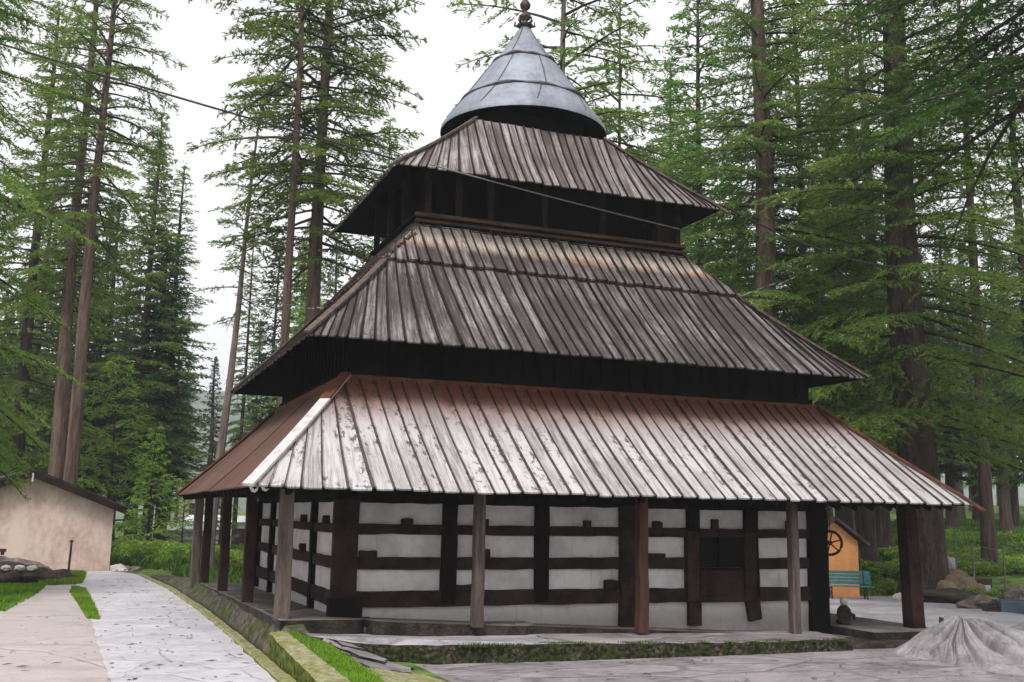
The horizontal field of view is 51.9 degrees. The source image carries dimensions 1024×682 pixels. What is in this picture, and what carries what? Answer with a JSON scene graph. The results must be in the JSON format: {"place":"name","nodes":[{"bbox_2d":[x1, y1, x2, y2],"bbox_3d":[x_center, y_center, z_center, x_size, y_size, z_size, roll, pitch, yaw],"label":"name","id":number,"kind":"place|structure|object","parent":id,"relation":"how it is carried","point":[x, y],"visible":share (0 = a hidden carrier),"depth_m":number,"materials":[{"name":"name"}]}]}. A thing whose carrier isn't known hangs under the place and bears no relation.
{"place":"outdoors","nodes":[
{"label":"outdoors","id":0,"kind":"place"},
{"bbox_2d":[0,584,110,681],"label":"courtyard concrete","id":1,"kind":"object","parent":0,"point":[62,632],"visible":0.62,"depth_m":18.79,"materials":[{"name":"concrete"}]},
{"bbox_2d":[76,571,276,681],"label":"stone path","id":2,"kind":"structure","parent":0,"point":[193,652],"depth_m":19.49,"materials":[{"name":"stone"}]},
{"bbox_2d":[0,505,1023,678],"bbox_3d":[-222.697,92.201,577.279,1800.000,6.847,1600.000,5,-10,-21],"label":"ground","id":3,"kind":"structure","parent":0,"point":[1012,578],"depth_m":43.39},
{"bbox_2d":[0,561,38,582],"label":"rock","id":4,"kind":"object","parent":3,"relation":"on","point":[11,575],"visible":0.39,"depth_m":33.20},
{"bbox_2d":[0,582,46,611],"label":"grass","id":5,"kind":"structure","parent":3,"relation":"on","point":[8,591],"depth_m":28.93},
{"bbox_2d":[0,556,52,569],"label":"rock","id":6,"kind":"object","parent":3,"relation":"on","point":[20,560],"visible":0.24,"depth_m":34.98,"materials":[{"name":"stone"}]},
{"bbox_2d":[0,179,75,472],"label":"conifer tree","id":7,"kind":"object","parent":3,"relation":"on","point":[27,448],"visible":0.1,"depth_m":74.50,"materials":[{"name":"green plant"}]},
{"bbox_2d":[19,567,77,582],"bbox_3d":[-14.997,7.686,33.797,2.170,0.807,1.112,5,-10,-21],"label":"rock","id":8,"kind":"object","parent":3,"relation":"on","point":[39,573],"visible":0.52,"depth_m":33.41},
{"bbox_2d":[0,0,99,500],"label":"conifer tree","id":9,"kind":"object","parent":3,"relation":"on","point":[9,184],"visible":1,"depth_m":28.91,"materials":[{"name":"green plant"}]},
{"bbox_2d":[6,200,93,455],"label":"conifer tree","id":10,"kind":"object","parent":3,"relation":"on","point":[52,330],"visible":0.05,"depth_m":79.38,"materials":[{"name":"green plant"}]},
{"bbox_2d":[0,1,116,476],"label":"conifer tree","id":11,"kind":"object","parent":3,"relation":"on","point":[23,381],"visible":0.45,"depth_m":54.69,"materials":[{"name":"green plant"}]},
{"bbox_2d":[33,569,86,584],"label":"grass","id":12,"kind":"structure","parent":3,"relation":"on","point":[80,574],"depth_m":33.13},
{"bbox_2d":[0,469,129,570],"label":"hut","id":13,"kind":"object","parent":3,"relation":"on","point":[49,520],"visible":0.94,"depth_m":39.42,"materials":[{"name":"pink paint"}]},
{"bbox_2d":[24,188,112,492],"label":"conifer tree","id":14,"kind":"object","parent":3,"relation":"on","point":[89,391],"visible":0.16,"depth_m":65.20,"materials":[{"name":"green plant"}]},
{"bbox_2d":[0,0,146,479],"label":"conifer tree","id":15,"kind":"object","parent":3,"relation":"on","point":[68,296],"visible":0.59,"depth_m":51.01,"materials":[{"name":"green plant"}]},
{"bbox_2d":[46,231,112,477],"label":"conifer tree","id":16,"kind":"object","parent":3,"relation":"on","point":[95,357],"visible":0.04,"depth_m":69.22,"materials":[{"name":"green plant"}]},
{"bbox_2d":[69,584,100,619],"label":"grass","id":17,"kind":"structure","parent":3,"relation":"on","point":[84,600],"depth_m":26.05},
{"bbox_2d":[0,0,188,485],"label":"conifer tree","id":18,"kind":"object","parent":3,"relation":"on","point":[73,447],"visible":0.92,"depth_m":47.54,"materials":[{"name":"green plant"}]},
{"bbox_2d":[73,199,129,500],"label":"conifer tree","id":19,"kind":"object","parent":3,"relation":"on","point":[104,479],"visible":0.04,"depth_m":78.02,"materials":[{"name":"green plant"}]},
{"bbox_2d":[70,198,136,493],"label":"conifer tree","id":20,"kind":"object","parent":3,"relation":"on","point":[109,341],"visible":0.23,"depth_m":68.33,"materials":[{"name":"green plant"}]},
{"bbox_2d":[67,356,169,542],"bbox_3d":[-22.298,6.834,59.532,7.026,12.082,7.176,-6,-12,36],"label":"conifer tree","id":21,"kind":"object","parent":3,"relation":"on","point":[93,482],"visible":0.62,"depth_m":59.55,"materials":[{"name":"green plant"}]},
{"bbox_2d":[101,247,148,541],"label":"conifer tree","id":22,"kind":"object","parent":3,"relation":"on","point":[114,515],"visible":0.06,"depth_m":84.91,"materials":[{"name":"green plant"}]},
{"bbox_2d":[111,539,153,559],"bbox_3d":[-16.760,9.323,46.529,1.814,1.117,1.516,10,-13,-43],"label":"shrub","id":23,"kind":"object","parent":3,"relation":"on","point":[129,549],"visible":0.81,"depth_m":46.28,"materials":[{"name":"green plant"}]},
{"bbox_2d":[90,139,187,540],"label":"conifer tree","id":24,"kind":"object","parent":3,"relation":"on","point":[147,243],"visible":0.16,"depth_m":66.83,"materials":[{"name":"green plant"}]},
{"bbox_2d":[72,112,211,537],"bbox_3d":[-22.452,-0.769,64.975,8.487,28.650,8.740,3,-10,-13],"label":"conifer tree","id":25,"kind":"object","parent":3,"relation":"on","point":[144,344],"visible":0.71,"depth_m":64.67,"materials":[{"name":"green plant"}]},
{"bbox_2d":[111,426,189,554],"bbox_3d":[-17.473,7.676,51.316,3.786,7.133,3.724,6,-11,-28],"label":"conifer tree","id":26,"kind":"object","parent":3,"relation":"on","point":[149,514],"visible":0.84,"depth_m":51.40,"materials":[{"name":"green plant"}]},
{"bbox_2d":[99,237,204,539],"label":"conifer tree","id":27,"kind":"object","parent":3,"relation":"on","point":[174,395],"visible":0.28,"depth_m":65.15,"materials":[{"name":"green plant"}]},
{"bbox_2d":[116,233,211,542],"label":"conifer tree","id":28,"kind":"object","parent":3,"relation":"on","point":[174,438],"visible":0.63,"depth_m":65.45,"materials":[{"name":"green plant"}]},
{"bbox_2d":[142,540,190,564],"bbox_3d":[-14.469,9.034,44.687,1.638,1.132,2.093,-6,-12,38],"label":"shrub","id":29,"kind":"object","parent":3,"relation":"on","point":[177,551],"visible":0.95,"depth_m":44.42,"materials":[{"name":"green plant"}]},
{"bbox_2d":[121,161,217,540],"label":"conifer tree","id":30,"kind":"object","parent":3,"relation":"on","point":[187,249],"visible":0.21,"depth_m":69.49,"materials":[{"name":"green plant"}]},
{"bbox_2d":[110,545,243,582],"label":"undergrowth","id":31,"kind":"object","parent":3,"relation":"on","point":[182,569],"visible":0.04,"depth_m":41.95,"materials":[{"name":"green plant"}]},
{"bbox_2d":[165,479,194,545],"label":"conifer tree","id":32,"kind":"object","parent":3,"relation":"on","point":[182,540],"visible":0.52,"depth_m":57.08,"materials":[{"name":"green plant"}]},
{"bbox_2d":[154,336,207,519],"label":"conifer tree","id":33,"kind":"object","parent":3,"relation":"on","point":[177,484],"visible":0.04,"depth_m":98.27,"materials":[{"name":"green plant"}]},
{"bbox_2d":[152,522,219,543],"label":"house","id":34,"kind":"structure","parent":3,"relation":"on","point":[191,531],"depth_m":72.79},
{"bbox_2d":[186,356,226,505],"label":"conifer tree","id":35,"kind":"object","parent":3,"relation":"on","point":[211,444],"visible":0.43,"depth_m":108.40,"materials":[{"name":"green plant"}]},
{"bbox_2d":[185,515,245,546],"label":"house","id":36,"kind":"structure","parent":3,"relation":"on","point":[241,520],"depth_m":82.83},
{"bbox_2d":[137,573,296,681],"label":"path kerb","id":37,"kind":"structure","parent":3,"relation":"on","point":[269,666],"depth_m":19.18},
{"bbox_2d":[190,450,243,549],"bbox_3d":[-16.479,9.387,59.105,3.066,6.590,3.131,3,-10,-12],"label":"conifer tree","id":38,"kind":"object","parent":3,"relation":"on","point":[219,530],"visible":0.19,"depth_m":59.10,"materials":[{"name":"green plant"}]},
{"bbox_2d":[151,574,308,654],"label":"earth bank","id":39,"kind":"structure","parent":3,"relation":"on","point":[250,627],"depth_m":22.73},
{"bbox_2d":[193,108,286,566],"bbox_3d":[-11.687,-0.442,44.739,3.191,20.995,3.573,-4,-11,27],"label":"conifer tree","id":40,"kind":"object","parent":3,"relation":"on","point":[221,444],"visible":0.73,"depth_m":44.73,"materials":[{"name":"green plant"}]},
{"bbox_2d":[218,216,266,550],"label":"conifer tree","id":41,"kind":"object","parent":3,"relation":"on","point":[242,420],"visible":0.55,"depth_m":66.51,"materials":[{"name":"green plant"}]},
{"bbox_2d":[236,318,274,434],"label":"conifer tree","id":42,"kind":"object","parent":3,"relation":"on","point":[252,362],"visible":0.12,"depth_m":99.88,"materials":[{"name":"green plant"}]},
{"bbox_2d":[226,242,297,443],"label":"conifer tree","id":43,"kind":"object","parent":3,"relation":"on","point":[271,344],"visible":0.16,"depth_m":85.65,"materials":[{"name":"green plant"}]},
{"bbox_2d":[252,236,321,423],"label":"conifer tree","id":44,"kind":"object","parent":3,"relation":"on","point":[266,399],"visible":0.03,"depth_m":85.15,"materials":[{"name":"green plant"}]},
{"bbox_2d":[265,217,325,405],"bbox_3d":[-12.139,2.761,60.337,5.394,20.480,5.439,6,-11,-29],"label":"conifer tree","id":45,"kind":"object","parent":3,"relation":"on","point":[302,318],"visible":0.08,"depth_m":60.95,"materials":[{"name":"green plant"}]},
{"bbox_2d":[184,0,425,406],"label":"conifer tree","id":46,"kind":"object","parent":3,"relation":"on","point":[296,146],"visible":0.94,"depth_m":42.90,"materials":[{"name":"green plant"}]},
{"bbox_2d":[267,631,350,681],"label":"drain wall","id":47,"kind":"structure","parent":3,"relation":"on","point":[295,658],"depth_m":15.37,"materials":[{"name":"green stone"}]},
{"bbox_2d":[218,0,426,323],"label":"conifer tree","id":48,"kind":"object","parent":3,"relation":"on","point":[320,195],"visible":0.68,"depth_m":45.38,"materials":[{"name":"green plant"}]},
{"bbox_2d":[321,233,345,304],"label":"conifer tree","id":49,"kind":"object","parent":3,"relation":"on","point":[333,284],"visible":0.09,"depth_m":83.14,"materials":[{"name":"green plant"}]},
{"bbox_2d":[289,630,383,681],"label":"grass","id":50,"kind":"structure","parent":3,"relation":"on","point":[346,666],"depth_m":15.33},
{"bbox_2d":[339,650,413,673],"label":"stone slab","id":51,"kind":"structure","parent":3,"relation":"on","point":[391,666],"depth_m":16.29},
{"bbox_2d":[323,638,386,664],"bbox_3d":[-2.500,5.079,17.130,0.913,0.334,1.420,5,-10,-21],"label":"stone slab","id":52,"kind":"object","parent":51,"relation":"on","point":[363,655],"depth_m":16.73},
{"bbox_2d":[363,118,399,251],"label":"conifer tree","id":53,"kind":"object","parent":3,"relation":"on","point":[394,149],"visible":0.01,"depth_m":64.72,"materials":[{"name":"green plant"}]},
{"bbox_2d":[364,668,444,681],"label":"stone slab","id":54,"kind":"structure","parent":3,"relation":"on","point":[390,676],"depth_m":15.15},
{"bbox_2d":[389,661,449,681],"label":"grass bank","id":55,"kind":"structure","parent":3,"relation":"on","point":[418,670],"depth_m":16.93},
{"bbox_2d":[301,633,563,664],"bbox_3d":[-1.687,5.574,18.907,4.848,0.868,2.121,5,-10,-21],"label":"wet step","id":56,"kind":"object","parent":3,"relation":"on","point":[436,650],"visible":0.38,"depth_m":18.29,"materials":[{"name":"stone"}]},
{"bbox_2d":[198,582,849,636],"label":"verandah floor","id":57,"kind":"structure","parent":3,"relation":"on","point":[313,620],"depth_m":19.74,"materials":[{"name":"stone"}]},
{"bbox_2d":[175,0,986,633],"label":"temple","id":58,"kind":"structure","parent":57,"relation":"on","point":[507,406],"depth_m":22.92,"materials":[{"name":"brown wood"}]},
{"bbox_2d":[0,43,395,159],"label":"power cable","id":59,"kind":"object","parent":58,"relation":"attached to","point":[195,102],"visible":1,"depth_m":23.90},
{"bbox_2d":[429,164,679,229],"bbox_3d":[1.243,-3.477,25.708,7.185,0.474,0.033,6,-11,-29],"label":"power cable","id":60,"kind":"object","parent":58,"relation":"attached to","point":[551,196],"visible":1,"depth_m":25.52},
{"bbox_2d":[684,531,761,625],"bbox_3d":[4.584,5.131,22.833,1.890,2.000,0.200,5,-10,-21],"label":"window","id":61,"kind":"structure","parent":58,"relation":"in","point":[717,584],"depth_m":22.81,"materials":[{"name":"wood"}]},
{"bbox_2d":[827,503,842,555],"bbox_3d":[7.426,4.394,24.601,0.604,1.252,0.100,-4,-10,27],"label":"spoked wheel","id":62,"kind":"object","parent":58,"relation":"hanging from","point":[830,542],"visible":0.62,"depth_m":24.48,"materials":[{"name":"wood"}]},
{"bbox_2d":[441,0,695,169],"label":"conifer tree","id":63,"kind":"object","parent":3,"relation":"on","point":[615,113],"visible":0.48,"depth_m":47.74,"materials":[{"name":"green plant"}]},
{"bbox_2d":[565,0,705,169],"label":"conifer tree","id":64,"kind":"object","parent":3,"relation":"on","point":[598,68],"visible":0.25,"depth_m":60.90,"materials":[{"name":"green plant"}]},
{"bbox_2d":[646,62,717,263],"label":"conifer tree","id":65,"kind":"object","parent":3,"relation":"on","point":[670,149],"visible":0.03,"depth_m":69.25,"materials":[{"name":"green plant"}]},
{"bbox_2d":[532,630,852,660],"bbox_3d":[3.643,6.139,20.992,6.755,0.618,2.107,5,-10,-21],"label":"front step","id":66,"kind":"object","parent":3,"relation":"on","point":[715,646],"visible":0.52,"depth_m":20.23,"materials":[{"name":"stone"}]},
{"bbox_2d":[457,637,852,647],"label":"grass","id":67,"kind":"structure","parent":66,"relation":"on","point":[649,643],"depth_m":19.54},
{"bbox_2d":[631,0,784,288],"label":"conifer tree","id":68,"kind":"object","parent":3,"relation":"on","point":[676,174],"visible":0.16,"depth_m":52.39,"materials":[{"name":"green plant"}]},
{"bbox_2d":[651,0,918,415],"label":"conifer tree","id":69,"kind":"object","parent":3,"relation":"on","point":[763,146],"visible":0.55,"depth_m":42.25,"materials":[{"name":"green plant"}]},
{"bbox_2d":[703,0,941,458],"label":"conifer tree","id":70,"kind":"object","parent":3,"relation":"on","point":[742,282],"visible":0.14,"depth_m":46.12,"materials":[{"name":"green plant"}]},
{"bbox_2d":[777,21,894,529],"bbox_3d":[17.862,-3.483,56.983,8.571,30.779,8.992,7,-11,-31],"label":"conifer tree","id":71,"kind":"object","parent":3,"relation":"on","point":[844,514],"visible":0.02,"depth_m":56.33,"materials":[{"name":"green plant"}]},
{"bbox_2d":[805,11,920,563],"bbox_3d":[16.787,-3.032,50.943,5.768,28.601,6.789,8,-12,-38],"label":"conifer tree","id":72,"kind":"object","parent":3,"relation":"on","point":[865,524],"visible":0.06,"depth_m":49.19,"materials":[{"name":"green plant"}]},
{"bbox_2d":[816,1,919,555],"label":"conifer tree","id":73,"kind":"object","parent":3,"relation":"on","point":[883,528],"visible":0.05,"depth_m":52.04,"materials":[{"name":"green plant"}]},
{"bbox_2d":[861,559,883,578],"bbox_3d":[14.985,9.767,45.032,1.822,0.889,2.328,-1,-10,14],"label":"shrub","id":74,"kind":"object","parent":3,"relation":"on","point":[874,569],"visible":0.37,"depth_m":44.59,"materials":[{"name":"green plant"}]},
{"bbox_2d":[845,637,908,648],"bbox_3d":[8.361,6.634,22.756,3.661,0.381,1.193,5,-10,-21],"label":"verandah apron","id":75,"kind":"object","parent":3,"relation":"on","point":[860,643],"visible":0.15,"depth_m":22.00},
{"bbox_2d":[830,613,928,639],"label":"verandah platform","id":76,"kind":"structure","parent":3,"relation":"on","point":[868,628],"depth_m":23.29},
{"bbox_2d":[836,597,855,624],"bbox_3d":[7.685,6.219,24.240,0.443,0.600,0.370,0,-9,4],"label":"idol","id":77,"kind":"object","parent":76,"relation":"on","point":[845,614],"visible":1,"depth_m":24.11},
{"bbox_2d":[749,0,1023,592],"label":"conifer tree","id":78,"kind":"object","parent":3,"relation":"on","point":[910,353],"visible":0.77,"depth_m":38.66,"materials":[{"name":"green plant"}]},
{"bbox_2d":[727,207,904,267],"bbox_3d":[9.835,-2.999,32.237,0.040,1.127,13.561,-7,-12,39],"label":"power cable","id":79,"kind":"object","parent":78,"relation":"attached to","point":[807,244],"visible":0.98,"depth_m":30.55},
{"bbox_2d":[875,578,897,593],"bbox_3d":[13.942,9.098,38.944,1.056,0.704,1.278,-1,-10,10],"label":"shrub","id":80,"kind":"object","parent":3,"relation":"on","point":[889,586],"visible":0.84,"depth_m":38.82,"materials":[{"name":"green plant"}]},
{"bbox_2d":[877,546,898,557],"bbox_3d":[18.648,10.240,50.829,2.460,0.713,3.143,-2,-10,18],"label":"shrub","id":81,"kind":"object","parent":3,"relation":"on","point":[890,551],"visible":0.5,"depth_m":50.60,"materials":[{"name":"green plant"}]},
{"bbox_2d":[804,0,1023,247],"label":"conifer tree","id":82,"kind":"object","parent":3,"relation":"on","point":[972,94],"visible":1,"depth_m":27.59,"materials":[{"name":"green plant"}]},
{"bbox_2d":[885,226,965,479],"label":"conifer tree","id":83,"kind":"object","parent":3,"relation":"on","point":[954,475],"depth_m":72.83,"materials":[{"name":"green plant"}]},
{"bbox_2d":[859,518,1023,595],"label":"grass","id":84,"kind":"structure","parent":3,"relation":"on","point":[958,534],"depth_m":61.97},
{"bbox_2d":[918,247,970,466],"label":"conifer tree","id":85,"kind":"object","parent":3,"relation":"on","point":[955,462],"visible":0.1,"depth_m":72.48,"materials":[{"name":"green plant"}]},
{"bbox_2d":[923,588,977,603],"bbox_3d":[15.019,8.895,36.230,3.336,0.757,2.136,5,-10,-21],"label":"boulder","id":86,"kind":"object","parent":3,"relation":"on","point":[950,595],"visible":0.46,"depth_m":35.32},
{"bbox_2d":[924,241,977,528],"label":"conifer tree","id":87,"kind":"object","parent":3,"relation":"on","point":[951,518],"visible":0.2,"depth_m":73.09,"materials":[{"name":"green plant"}]},
{"bbox_2d":[938,245,966,518],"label":"conifer tree","id":88,"kind":"object","parent":3,"relation":"on","point":[961,511],"visible":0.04,"depth_m":90.57,"materials":[{"name":"green plant"}]},
{"bbox_2d":[891,616,1023,674],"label":"fluted rock","id":89,"kind":"object","parent":3,"relation":"on","point":[974,642],"visible":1,"depth_m":20.07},
{"bbox_2d":[936,568,985,593],"bbox_3d":[15.620,8.913,37.419,2.361,1.610,1.974,5,-10,-21],"label":"boulder","id":90,"kind":"object","parent":3,"relation":"on","point":[959,579],"visible":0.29,"depth_m":36.90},
{"bbox_2d":[910,0,1023,566],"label":"conifer tree","id":91,"kind":"object","parent":3,"relation":"on","point":[987,529],"visible":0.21,"depth_m":47.43,"materials":[{"name":"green plant"}]},
{"bbox_2d":[949,250,991,520],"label":"conifer tree","id":92,"kind":"object","parent":3,"relation":"on","point":[975,510],"visible":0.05,"depth_m":80.23,"materials":[{"name":"green plant"}]},
{"bbox_2d":[955,594,998,608],"bbox_3d":[14.959,8.427,33.512,1.812,0.685,1.113,5,-10,-21],"label":"boulder","id":93,"kind":"object","parent":3,"relation":"on","point":[978,601],"visible":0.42,"depth_m":33.21,"materials":[{"name":"stone"}]},
{"bbox_2d":[957,560,1000,575],"bbox_3d":[19.676,9.584,44.370,1.788,0.619,2.140,-4,-11,28],"label":"shrub","id":94,"kind":"object","parent":3,"relation":"on","point":[981,568],"visible":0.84,"depth_m":43.99,"materials":[{"name":"green plant"}]},
{"bbox_2d":[951,284,1017,489],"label":"conifer tree","id":95,"kind":"object","parent":3,"relation":"on","point":[969,475],"visible":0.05,"depth_m":79.53,"materials":[{"name":"green plant"}]},
{"bbox_2d":[954,539,1023,587],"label":"wire fence","id":96,"kind":"object","parent":3,"relation":"on","point":[1003,564],"visible":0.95,"depth_m":40.60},
{"bbox_2d":[959,227,1023,532],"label":"conifer tree","id":97,"kind":"object","parent":3,"relation":"on","point":[1005,519],"visible":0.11,"depth_m":67.76,"materials":[{"name":"green plant"}]},
{"bbox_2d":[960,44,1023,499],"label":"conifer tree","id":98,"kind":"object","parent":3,"relation":"on","point":[1018,203],"visible":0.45,"depth_m":53.35,"materials":[{"name":"green plant"}]},
{"bbox_2d":[987,283,1023,526],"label":"conifer tree","id":99,"kind":"object","parent":3,"relation":"on","point":[1015,512],"visible":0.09,"depth_m":73.32,"materials":[{"name":"green plant"}]},
{"bbox_2d":[992,599,1023,612],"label":"water trough","id":100,"kind":"object","parent":3,"relation":"on","point":[1011,605],"visible":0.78,"depth_m":32.03,"materials":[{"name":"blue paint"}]},
{"bbox_2d":[992,556,1023,573],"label":"shrub","id":101,"kind":"object","parent":3,"relation":"on","point":[1018,561],"visible":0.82,"depth_m":43.34,"materials":[{"name":"green plant"}]},
{"bbox_2d":[995,585,1023,599],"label":"boulder","id":102,"kind":"object","parent":3,"relation":"on","point":[1015,592],"visible":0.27,"depth_m":34.61,"materials":[{"name":"stone"}]},
{"bbox_2d":[997,540,1023,553],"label":"shrub","id":103,"kind":"object","parent":3,"relation":"on","point":[1010,546],"visible":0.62,"depth_m":50.33,"materials":[{"name":"green plant"}]},
{"bbox_2d":[0,0,1023,462],"label":"sky","id":104,"kind":"structure","parent":0,"point":[192,35],"materials":[{"name":"white"}]},
{"bbox_2d":[104,391,1023,520],"bbox_3d":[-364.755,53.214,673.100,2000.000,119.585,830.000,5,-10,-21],"label":"hills","id":105,"kind":"structure","parent":0,"point":[197,405],"depth_m":807.33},
{"bbox_2d":[415,595,1023,681],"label":"courtyard paving","id":106,"kind":"structure","parent":0,"point":[860,665],"depth_m":18.14,"materials":[{"name":"stone"}]},
{"bbox_2d":[0,580,974,681],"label":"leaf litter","id":107,"kind":"object","parent":106,"relation":"on","point":[248,662],"visible":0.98,"depth_m":17.73,"materials":[{"name":"brown plant"}]},
{"bbox_2d":[830,597,1023,627],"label":"pale paving","id":108,"kind":"structure","parent":0,"point":[889,609],"depth_m":31.58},
{"bbox_2d":[827,516,870,596],"bbox_3d":[11.480,7.827,38.371,2.412,2.820,2.400,1,-9,-2],"label":"shrine kiosk","id":109,"kind":"object","parent":108,"relation":"on","point":[845,558],"visible":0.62,"depth_m":37.48,"materials":[{"name":"orange paint"}]},
{"bbox_2d":[829,570,874,599],"bbox_3d":[11.628,8.461,36.433,1.700,0.955,0.598,1,-9,3],"label":"park bench","id":110,"kind":"object","parent":108,"relation":"on","point":[841,575],"visible":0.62,"depth_m":36.64,"materials":[{"name":"teal paint"}]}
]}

